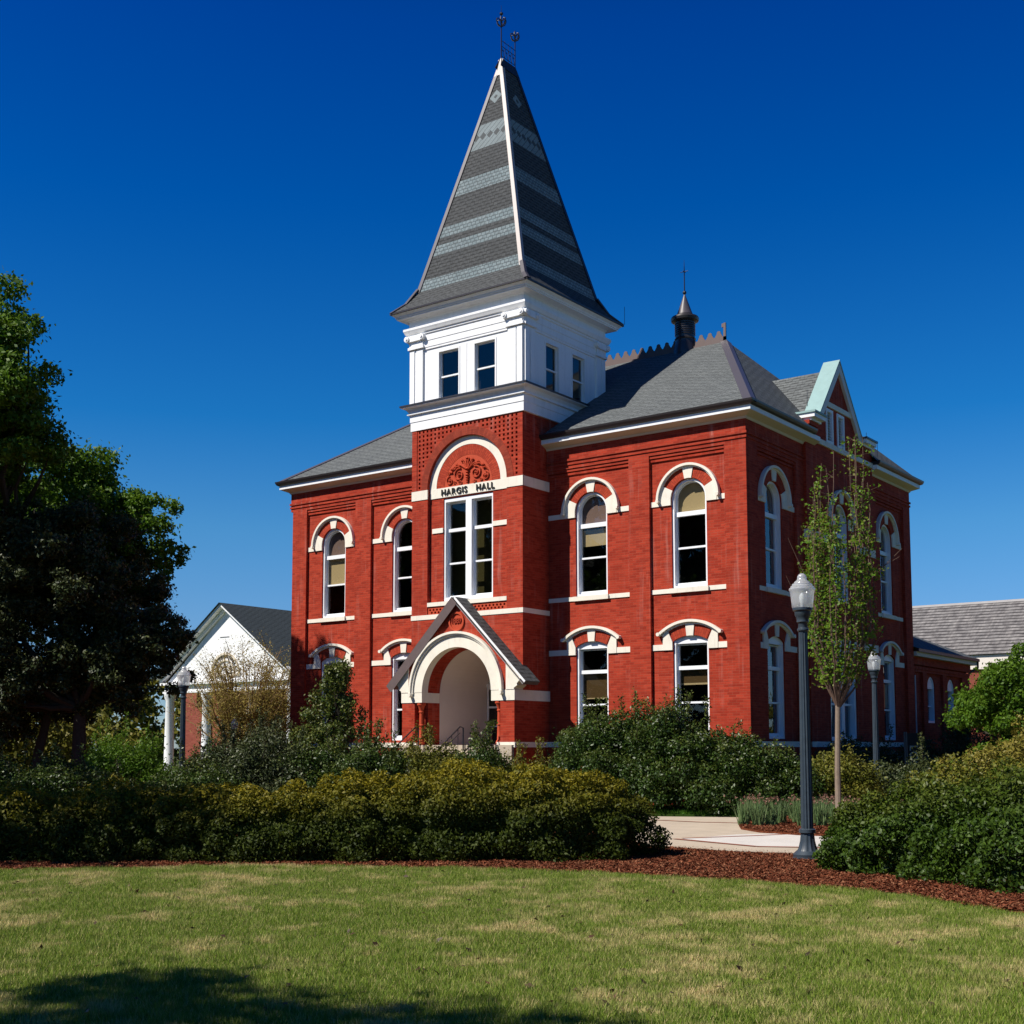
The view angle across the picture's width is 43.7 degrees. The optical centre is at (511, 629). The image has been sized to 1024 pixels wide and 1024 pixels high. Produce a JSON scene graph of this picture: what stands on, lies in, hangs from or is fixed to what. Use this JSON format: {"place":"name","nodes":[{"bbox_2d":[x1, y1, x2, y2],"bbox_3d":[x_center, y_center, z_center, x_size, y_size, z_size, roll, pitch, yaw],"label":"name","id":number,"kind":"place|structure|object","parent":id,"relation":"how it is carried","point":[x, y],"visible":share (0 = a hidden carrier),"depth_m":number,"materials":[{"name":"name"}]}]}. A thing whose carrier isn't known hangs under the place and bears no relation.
{"place":"outdoors","nodes":[
{"label":"outdoors","id":0,"kind":"place"},
{"bbox_2d":[151,602,291,772],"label":"gabled hall","id":1,"kind":"structure","parent":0,"point":[222,621],"depth_m":85.62,"materials":[{"name":"white paint"}]},
{"bbox_2d":[0,751,1023,1023],"bbox_3d":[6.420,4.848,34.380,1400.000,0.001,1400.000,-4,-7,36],"label":"ground","id":2,"kind":"structure","parent":0,"point":[402,867],"depth_m":10.02,"materials":[{"name":"green plant"}]},
{"bbox_2d":[0,700,158,773],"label":"background shrubs","id":3,"kind":"object","parent":2,"relation":"on","point":[64,741],"visible":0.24,"depth_m":56.81,"materials":[{"name":"green plant"}]},
{"bbox_2d":[23,656,180,763],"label":"distant woods","id":4,"kind":"object","parent":2,"relation":"on","point":[150,708],"visible":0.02,"depth_m":135.46,"materials":[{"name":"green plant"}]},
{"bbox_2d":[155,630,290,746],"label":"budding tree","id":5,"kind":"object","parent":2,"relation":"on","point":[268,697],"visible":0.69,"depth_m":56.08,"materials":[{"name":"green plant"}]},
{"bbox_2d":[207,705,295,765],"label":"garden shrub","id":6,"kind":"object","parent":2,"relation":"on","point":[259,731],"visible":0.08,"depth_m":39.18,"materials":[{"name":"green plant"}]},
{"bbox_2d":[256,715,317,764],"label":"garden shrub","id":7,"kind":"object","parent":2,"relation":"on","point":[266,722],"visible":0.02,"depth_m":41.57,"materials":[{"name":"green plant"}]},
{"bbox_2d":[288,655,381,772],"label":"loose tall shrub","id":8,"kind":"object","parent":2,"relation":"on","point":[337,678],"visible":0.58,"depth_m":35.00,"materials":[{"name":"green plant"}]},
{"bbox_2d":[441,719,513,793],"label":"garden shrub","id":9,"kind":"object","parent":2,"relation":"on","point":[485,753],"visible":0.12,"depth_m":32.34,"materials":[{"name":"green plant"}]},
{"bbox_2d":[0,822,1023,912],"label":"mulch bed","id":10,"kind":"object","parent":2,"relation":"on","point":[370,864],"visible":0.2,"depth_m":18.02,"materials":[{"name":"brown wood"}]},
{"bbox_2d":[0,804,34,856],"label":"hedge shrub","id":11,"kind":"object","parent":10,"relation":"on","point":[17,821],"visible":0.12,"depth_m":19.57,"materials":[{"name":"green plant"}]},
{"bbox_2d":[0,735,49,808],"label":"garden shrub","id":12,"kind":"object","parent":10,"relation":"on","point":[5,768],"visible":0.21,"depth_m":29.76,"materials":[{"name":"green plant"}]},
{"bbox_2d":[6,739,112,813],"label":"garden shrub","id":13,"kind":"object","parent":10,"relation":"on","point":[56,772],"visible":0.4,"depth_m":29.26,"materials":[{"name":"green plant"}]},
{"bbox_2d":[0,780,119,861],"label":"hedge shrub","id":14,"kind":"object","parent":10,"relation":"on","point":[31,799],"visible":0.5,"depth_m":18.69,"materials":[{"name":"green plant"}]},
{"bbox_2d":[0,266,195,645],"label":"oak tree","id":15,"kind":"object","parent":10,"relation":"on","point":[28,435],"visible":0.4,"depth_m":42.23,"materials":[{"name":"green plant"}]},
{"bbox_2d":[0,494,198,768],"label":"evergreen tree","id":16,"kind":"object","parent":10,"relation":"on","point":[112,650],"visible":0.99,"depth_m":41.14,"materials":[{"name":"green plant"}]},
{"bbox_2d":[28,772,193,862],"bbox_3d":[-6.071,2.847,19.539,2.318,1.323,2.761,-4,-7,36],"label":"hedge shrub","id":17,"kind":"object","parent":10,"relation":"on","point":[73,804],"visible":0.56,"depth_m":18.63,"materials":[{"name":"green plant"}]},
{"bbox_2d":[52,756,193,819],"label":"garden shrub","id":18,"kind":"object","parent":10,"relation":"on","point":[116,769],"visible":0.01,"depth_m":25.86,"materials":[{"name":"green plant"}]},
{"bbox_2d":[72,711,178,786],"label":"garden shrub","id":19,"kind":"object","parent":10,"relation":"on","point":[138,764],"visible":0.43,"depth_m":31.86,"materials":[{"name":"green plant"}]},
{"bbox_2d":[177,666,190,772],"bbox_3d":[-8.957,3.136,34.731,0.470,4.260,0.470,-4,-7,36],"label":"street lamp","id":20,"kind":"object","parent":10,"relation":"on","point":[183,676],"visible":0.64,"depth_m":34.75,"materials":[{"name":"metal"}]},
{"bbox_2d":[103,781,274,861],"bbox_3d":[-4.873,2.904,19.505,2.728,1.202,2.417,0,-5,2],"label":"hedge shrub","id":21,"kind":"object","parent":10,"relation":"on","point":[187,796],"visible":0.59,"depth_m":18.64,"materials":[{"name":"green plant"}]},
{"bbox_2d":[146,736,247,811],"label":"garden shrub","id":22,"kind":"object","parent":10,"relation":"on","point":[202,775],"visible":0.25,"depth_m":31.26,"materials":[{"name":"green plant"}]},
{"bbox_2d":[166,716,273,778],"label":"garden shrub","id":23,"kind":"object","parent":10,"relation":"on","point":[219,751],"visible":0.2,"depth_m":34.95,"materials":[{"name":"green plant"}]},
{"bbox_2d":[179,777,355,862],"bbox_3d":[-3.623,2.869,19.398,2.871,1.245,2.457,1,-5,-11],"label":"hedge shrub","id":24,"kind":"object","parent":10,"relation":"on","point":[249,794],"visible":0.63,"depth_m":18.51,"materials":[{"name":"green plant"}]},
{"bbox_2d":[215,713,321,789],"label":"garden shrub","id":25,"kind":"object","parent":10,"relation":"on","point":[255,764],"visible":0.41,"depth_m":32.08,"materials":[{"name":"green plant"}]},
{"bbox_2d":[233,764,355,811],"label":"garden shrub","id":26,"kind":"object","parent":10,"relation":"on","point":[273,789],"visible":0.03,"depth_m":26.27,"materials":[{"name":"green plant"}]},
{"bbox_2d":[269,724,356,790],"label":"garden shrub","id":27,"kind":"object","parent":10,"relation":"on","point":[320,757],"visible":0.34,"depth_m":32.13,"materials":[{"name":"green plant"}]},
{"bbox_2d":[270,767,459,862],"bbox_3d":[-2.209,2.799,19.464,2.952,1.395,2.656,0,-5,0],"label":"hedge shrub","id":28,"kind":"object","parent":10,"relation":"on","point":[343,790],"visible":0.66,"depth_m":18.60,"materials":[{"name":"green plant"}]},
{"bbox_2d":[337,717,409,795],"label":"garden shrub","id":29,"kind":"object","parent":10,"relation":"on","point":[369,758],"visible":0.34,"depth_m":32.26,"materials":[{"name":"green plant"}]},
{"bbox_2d":[371,760,462,801],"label":"garden shrub","id":30,"kind":"object","parent":10,"relation":"on","point":[408,762],"depth_m":26.72,"materials":[{"name":"green plant"}]},
{"bbox_2d":[400,719,464,777],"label":"garden shrub","id":31,"kind":"object","parent":10,"relation":"on","point":[419,760],"visible":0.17,"depth_m":32.31,"materials":[{"name":"green plant"}]},
{"bbox_2d":[354,757,564,861],"bbox_3d":[-0.791,2.738,19.664,3.158,1.553,3.040,-4,-7,36],"label":"hedge shrub","id":32,"kind":"object","parent":10,"relation":"on","point":[441,783],"visible":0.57,"depth_m":18.64,"materials":[{"name":"green plant"}]},
{"bbox_2d":[439,762,672,861],"bbox_3d":[0.475,2.762,19.483,3.331,1.470,3.064,-4,-7,36],"label":"hedge shrub","id":33,"kind":"object","parent":10,"relation":"on","point":[610,816],"visible":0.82,"depth_m":18.65,"materials":[{"name":"green plant"}]},
{"bbox_2d":[789,573,816,859],"bbox_3d":[4.356,1.282,19.014,0.470,4.260,0.470,-4,-7,36],"label":"street lamp","id":34,"kind":"object","parent":10,"relation":"on","point":[801,589],"visible":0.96,"depth_m":18.96,"materials":[{"name":"metal"}]},
{"bbox_2d":[812,789,948,874],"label":"hedge shrub","id":35,"kind":"object","parent":10,"relation":"on","point":[844,842],"visible":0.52,"depth_m":16.81,"materials":[{"name":"green plant"}]},
{"bbox_2d":[858,771,1023,879],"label":"hedge shrub","id":36,"kind":"object","parent":10,"relation":"on","point":[928,794],"visible":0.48,"depth_m":16.05,"materials":[{"name":"green plant"}]},
{"bbox_2d":[904,752,1014,823],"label":"hedge shrub","id":37,"kind":"object","parent":10,"relation":"on","point":[948,777],"visible":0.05,"depth_m":17.73,"materials":[{"name":"green plant"}]},
{"bbox_2d":[910,736,1023,778],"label":"hedge shrub","id":38,"kind":"object","parent":10,"relation":"on","point":[983,760],"visible":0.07,"depth_m":19.63,"materials":[{"name":"green plant"}]},
{"bbox_2d":[918,760,1023,893],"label":"hedge shrub","id":39,"kind":"object","parent":10,"relation":"on","point":[969,828],"visible":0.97,"depth_m":14.93,"materials":[{"name":"green plant"}]},
{"bbox_2d":[990,757,1023,802],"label":"hedge shrub","id":40,"kind":"object","parent":10,"relation":"on","point":[1020,765],"visible":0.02,"depth_m":16.79,"materials":[{"name":"green plant"}]},
{"bbox_2d":[1000,711,1023,761],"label":"hedge shrub","id":41,"kind":"object","parent":10,"relation":"on","point":[1021,736],"visible":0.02,"depth_m":20.97,"materials":[{"name":"green plant"}]},
{"bbox_2d":[10,864,1023,1012],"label":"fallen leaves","id":42,"kind":"object","parent":2,"relation":"on","point":[487,982],"visible":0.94,"depth_m":10.47,"materials":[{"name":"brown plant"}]},
{"bbox_2d":[504,735,553,782],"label":"garden shrub","id":43,"kind":"object","parent":2,"relation":"on","point":[520,755],"visible":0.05,"depth_m":32.33,"materials":[{"name":"green plant"}]},
{"bbox_2d":[784,735,893,806],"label":"evergreen shrub","id":44,"kind":"object","parent":2,"relation":"on","point":[859,781],"visible":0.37,"depth_m":30.34,"materials":[{"name":"green plant"}]},
{"bbox_2d":[811,730,891,795],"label":"evergreen shrub","id":45,"kind":"object","parent":2,"relation":"on","point":[852,742],"visible":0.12,"depth_m":36.77,"materials":[{"name":"green plant"}]},
{"bbox_2d":[867,652,880,769],"bbox_3d":[9.742,2.692,34.242,0.470,4.260,0.470,-4,-7,36],"label":"street lamp","id":46,"kind":"object","parent":2,"relation":"on","point":[873,664],"visible":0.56,"depth_m":34.24,"materials":[{"name":"metal"}]},
{"bbox_2d":[865,724,928,774],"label":"evergreen shrub","id":47,"kind":"object","parent":2,"relation":"on","point":[894,757],"visible":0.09,"depth_m":39.61,"materials":[{"name":"green plant"}]},
{"bbox_2d":[843,732,958,799],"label":"evergreen shrub","id":48,"kind":"object","parent":2,"relation":"on","point":[896,775],"visible":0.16,"depth_m":31.98,"materials":[{"name":"green plant"}]},
{"bbox_2d":[903,732,919,782],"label":"sign slab","id":49,"kind":"structure","parent":2,"relation":"on","point":[911,741],"depth_m":38.07,"materials":[{"name":"metal"}]},
{"bbox_2d":[895,730,962,764],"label":"evergreen shrub","id":50,"kind":"object","parent":2,"relation":"on","point":[930,750],"visible":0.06,"depth_m":43.07,"materials":[{"name":"green plant"}]},
{"bbox_2d":[912,599,1023,757],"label":"tiled hall","id":51,"kind":"structure","parent":2,"relation":"on","point":[984,632],"depth_m":73.63,"materials":[{"name":"tile"}]},
{"bbox_2d":[935,715,1002,762],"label":"evergreen shrub","id":52,"kind":"object","parent":2,"relation":"on","point":[958,743],"visible":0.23,"depth_m":45.12,"materials":[{"name":"green plant"}]},
{"bbox_2d":[939,640,1023,760],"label":"spreading tree","id":53,"kind":"object","parent":2,"relation":"on","point":[994,700],"visible":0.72,"depth_m":27.49,"materials":[{"name":"green plant"}]},
{"bbox_2d":[0,0,1023,750],"label":"sky","id":54,"kind":"structure","parent":0,"point":[220,212],"materials":[{"name":"blue"}]},
{"bbox_2d":[275,8,979,804],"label":"brick hall","id":55,"kind":"structure","parent":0,"point":[533,520],"depth_m":39.34,"materials":[{"name":"brick"}]},
{"bbox_2d":[321,657,343,737],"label":"window","id":56,"kind":"structure","parent":55,"relation":"in","point":[328,660],"depth_m":44.35,"materials":[{"name":"paint"}]},
{"bbox_2d":[323,529,345,617],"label":"window","id":57,"kind":"structure","parent":55,"relation":"in","point":[335,576],"depth_m":44.73,"materials":[{"name":"paint"}]},
{"bbox_2d":[392,652,409,739],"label":"window","id":58,"kind":"structure","parent":55,"relation":"in","point":[399,657],"depth_m":42.41,"materials":[{"name":"paint"}]},
{"bbox_2d":[393,519,411,611],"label":"window","id":59,"kind":"structure","parent":55,"relation":"in","point":[396,549],"depth_m":42.81,"materials":[{"name":"paint"}]},
{"bbox_2d":[438,346,459,397],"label":"belfry window","id":60,"kind":"structure","parent":55,"relation":"in","point":[442,377],"depth_m":40.24,"materials":[{"name":"white paint"}]},
{"bbox_2d":[444,492,492,600],"bbox_3d":[-1.276,-2.507,39.405,1.960,3.210,0.210,-4,-7,36],"label":"window","id":61,"kind":"structure","parent":55,"relation":"in","point":[471,528],"depth_m":39.38,"materials":[{"name":"paint"}]},
{"bbox_2d":[473,337,495,390],"bbox_3d":[-0.797,-8.124,39.276,0.890,1.550,0.148,-4,-7,36],"label":"belfry window","id":62,"kind":"structure","parent":55,"relation":"in","point":[477,345],"depth_m":39.46,"materials":[{"name":"white paint"}]},
{"bbox_2d":[486,680,497,744],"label":"door","id":63,"kind":"structure","parent":55,"relation":"in","point":[492,712],"depth_m":41.66,"materials":[{"name":"black paint"}]},
{"bbox_2d":[545,341,559,392],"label":"belfry window","id":64,"kind":"structure","parent":55,"relation":"in","point":[554,372],"depth_m":39.82,"materials":[{"name":"white paint"}]},
{"bbox_2d":[571,352,585,402],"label":"belfry window","id":65,"kind":"structure","parent":55,"relation":"in","point":[572,380],"depth_m":40.97,"materials":[{"name":"white paint"}]},
{"bbox_2d":[576,492,607,595],"bbox_3d":[2.461,-2.538,38.213,1.116,3.111,0.230,-4,-7,36],"label":"window","id":66,"kind":"structure","parent":55,"relation":"in","point":[593,515],"depth_m":38.39,"materials":[{"name":"paint"}]},
{"bbox_2d":[577,641,608,724],"bbox_3d":[2.465,1.803,37.809,1.116,2.901,0.230,-4,-7,36],"label":"window","id":67,"kind":"structure","parent":55,"relation":"in","point":[593,684],"depth_m":37.99,"materials":[{"name":"paint"}]},
{"bbox_2d":[672,478,707,587],"bbox_3d":[5.103,-2.722,36.261,1.116,3.111,0.230,-4,-7,36],"label":"window","id":68,"kind":"structure","parent":55,"relation":"in","point":[692,498],"depth_m":36.44,"materials":[{"name":"paint"}]},
{"bbox_2d":[674,635,709,728],"bbox_3d":[5.107,1.619,35.857,1.116,2.901,0.230,-4,-7,36],"label":"window","id":69,"kind":"structure","parent":55,"relation":"in","point":[683,675],"depth_m":36.02,"materials":[{"name":"paint"}]},
{"bbox_2d":[765,481,781,589],"bbox_3d":[7.357,-2.690,36.628,0.230,3.111,1.116,-4,-7,36],"label":"window","id":70,"kind":"structure","parent":55,"relation":"in","point":[772,487],"depth_m":36.97,"materials":[{"name":"paint"}]},
{"bbox_2d":[768,636,784,738],"bbox_3d":[7.375,1.650,36.214,0.195,2.901,1.116,-4,-7,36],"label":"window","id":71,"kind":"structure","parent":55,"relation":"in","point":[777,643],"depth_m":36.56,"materials":[{"name":"paint"}]},
{"bbox_2d":[835,504,847,602],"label":"window","id":72,"kind":"structure","parent":55,"relation":"in","point":[843,529],"depth_m":40.45,"materials":[{"name":"paint"}]},
{"bbox_2d":[831,649,856,740],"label":"window","id":73,"kind":"structure","parent":55,"relation":"in","point":[852,722],"depth_m":40.26,"materials":[{"name":"paint"}]},
{"bbox_2d":[880,524,891,614],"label":"window","id":74,"kind":"structure","parent":55,"relation":"in","point":[886,554],"depth_m":44.08,"materials":[{"name":"paint"}]},
{"bbox_2d":[884,655,895,739],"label":"window","id":75,"kind":"structure","parent":55,"relation":"in","point":[889,703],"depth_m":43.69,"materials":[{"name":"paint"}]},
{"bbox_2d":[927,677,934,722],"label":"wing window","id":76,"kind":"structure","parent":55,"relation":"in","point":[930,686],"depth_m":47.35,"materials":[{"name":"paint"}]},
{"bbox_2d":[948,680,953,710],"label":"wing window","id":77,"kind":"structure","parent":55,"relation":"in","point":[950,686],"depth_m":49.18,"materials":[{"name":"paint"}]},
{"bbox_2d":[651,805,787,816],"bbox_3d":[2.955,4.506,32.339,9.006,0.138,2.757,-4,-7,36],"label":"verge grass","id":78,"kind":"structure","parent":0,"point":[668,811],"depth_m":30.30,"materials":[{"name":"green plant"}]},
{"bbox_2d":[545,693,650,804],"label":"evergreen shrub","id":79,"kind":"object","parent":78,"relation":"on","point":[577,743],"visible":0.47,"depth_m":31.51,"materials":[{"name":"green plant"}]},
{"bbox_2d":[578,686,687,809],"bbox_3d":[2.937,3.010,31.605,3.217,3.215,2.862,-4,-7,36],"label":"evergreen shrub","id":80,"kind":"object","parent":78,"relation":"on","point":[629,727],"visible":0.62,"depth_m":30.97,"materials":[{"name":"green plant"}]},
{"bbox_2d":[628,684,750,811],"bbox_3d":[4.192,2.954,31.082,3.430,3.238,2.806,-4,-7,36],"label":"evergreen shrub","id":81,"kind":"object","parent":78,"relation":"on","point":[689,739],"visible":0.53,"depth_m":30.57,"materials":[{"name":"green plant"}]},
{"bbox_2d":[670,717,799,816],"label":"evergreen shrub","id":82,"kind":"object","parent":78,"relation":"on","point":[744,754],"visible":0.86,"depth_m":30.02,"materials":[{"name":"green plant"}]},
{"bbox_2d":[722,736,834,810],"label":"evergreen shrub","id":83,"kind":"object","parent":78,"relation":"on","point":[793,765],"visible":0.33,"depth_m":30.08,"materials":[{"name":"green plant"}]},
{"bbox_2d":[637,816,818,853],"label":"path","id":84,"kind":"structure","parent":0,"point":[679,827],"depth_m":24.26,"materials":[{"name":"beige concrete"}]},
{"bbox_2d":[679,839,819,847],"bbox_3d":[3.839,3.572,21.263,3.159,0.001,0.712,-5,-7,41],"label":"brick edging","id":85,"kind":"object","parent":84,"relation":"on","point":[738,844],"visible":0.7,"depth_m":21.13,"materials":[{"name":"red brick"}]},
{"bbox_2d":[739,816,829,835],"bbox_3d":[7.808,3.992,25.890,6.600,0.050,7.050,-4,-7,36],"label":"flower bed","id":86,"kind":"object","parent":84,"relation":"on","point":[774,832],"visible":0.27,"depth_m":23.91,"materials":[{"name":"brown wood"}]},
{"bbox_2d":[723,795,755,824],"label":"bulb plant","id":87,"kind":"object","parent":86,"relation":"on","point":[744,816],"visible":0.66,"depth_m":25.87,"materials":[{"name":"green plant"}]},
{"bbox_2d":[729,796,758,820],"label":"bulb plant","id":88,"kind":"object","parent":86,"relation":"on","point":[745,804],"visible":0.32,"depth_m":26.92,"materials":[{"name":"green plant"}]},
{"bbox_2d":[748,796,771,824],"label":"bulb plant","id":89,"kind":"object","parent":86,"relation":"on","point":[757,816],"visible":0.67,"depth_m":25.51,"materials":[{"name":"green plant"}]},
{"bbox_2d":[751,798,773,820],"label":"bulb plant","id":90,"kind":"object","parent":86,"relation":"on","point":[761,806],"visible":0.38,"depth_m":26.55,"materials":[{"name":"green plant"}]},
{"bbox_2d":[757,797,781,824],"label":"bulb plant","id":91,"kind":"object","parent":86,"relation":"on","point":[772,813],"visible":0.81,"depth_m":25.68,"materials":[{"name":"green plant"}]},
{"bbox_2d":[767,796,789,822],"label":"bulb plant","id":92,"kind":"object","parent":86,"relation":"on","point":[782,816],"visible":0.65,"depth_m":26.23,"materials":[{"name":"green plant"}]},
{"bbox_2d":[781,794,800,818],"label":"bulb plant","id":93,"kind":"object","parent":86,"relation":"on","point":[791,810],"visible":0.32,"depth_m":27.80,"materials":[{"name":"green plant"}]},
{"bbox_2d":[789,795,800,821],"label":"bulb plant","id":94,"kind":"object","parent":86,"relation":"on","point":[793,815],"visible":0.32,"depth_m":26.53,"materials":[{"name":"green plant"}]},
{"bbox_2d":[790,800,815,825],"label":"bulb plant","id":95,"kind":"object","parent":86,"relation":"on","point":[799,819],"visible":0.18,"depth_m":25.28,"materials":[{"name":"green plant"}]},
{"bbox_2d":[813,795,828,822],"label":"bulb plant","id":96,"kind":"object","parent":86,"relation":"on","point":[814,819],"visible":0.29,"depth_m":26.10,"materials":[{"name":"green plant"}]},
{"bbox_2d":[813,796,834,825],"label":"bulb plant","id":97,"kind":"object","parent":86,"relation":"on","point":[821,815],"visible":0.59,"depth_m":25.41,"materials":[{"name":"green plant"}]},
{"bbox_2d":[817,796,834,823],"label":"bulb plant","id":98,"kind":"object","parent":86,"relation":"on","point":[830,812],"visible":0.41,"depth_m":25.96,"materials":[{"name":"green plant"}]},
{"bbox_2d":[786,433,899,826],"bbox_3d":[6.051,0.083,23.372,1.819,7.452,1.637,-4,-7,36],"label":"young tree","id":99,"kind":"object","parent":86,"relation":"on","point":[830,668],"visible":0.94,"depth_m":23.28,"materials":[{"name":"green plant"}]},
{"bbox_2d":[686,833,821,846],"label":"pale path","id":100,"kind":"structure","parent":0,"point":[775,840],"depth_m":22.33,"materials":[{"name":"concrete"}]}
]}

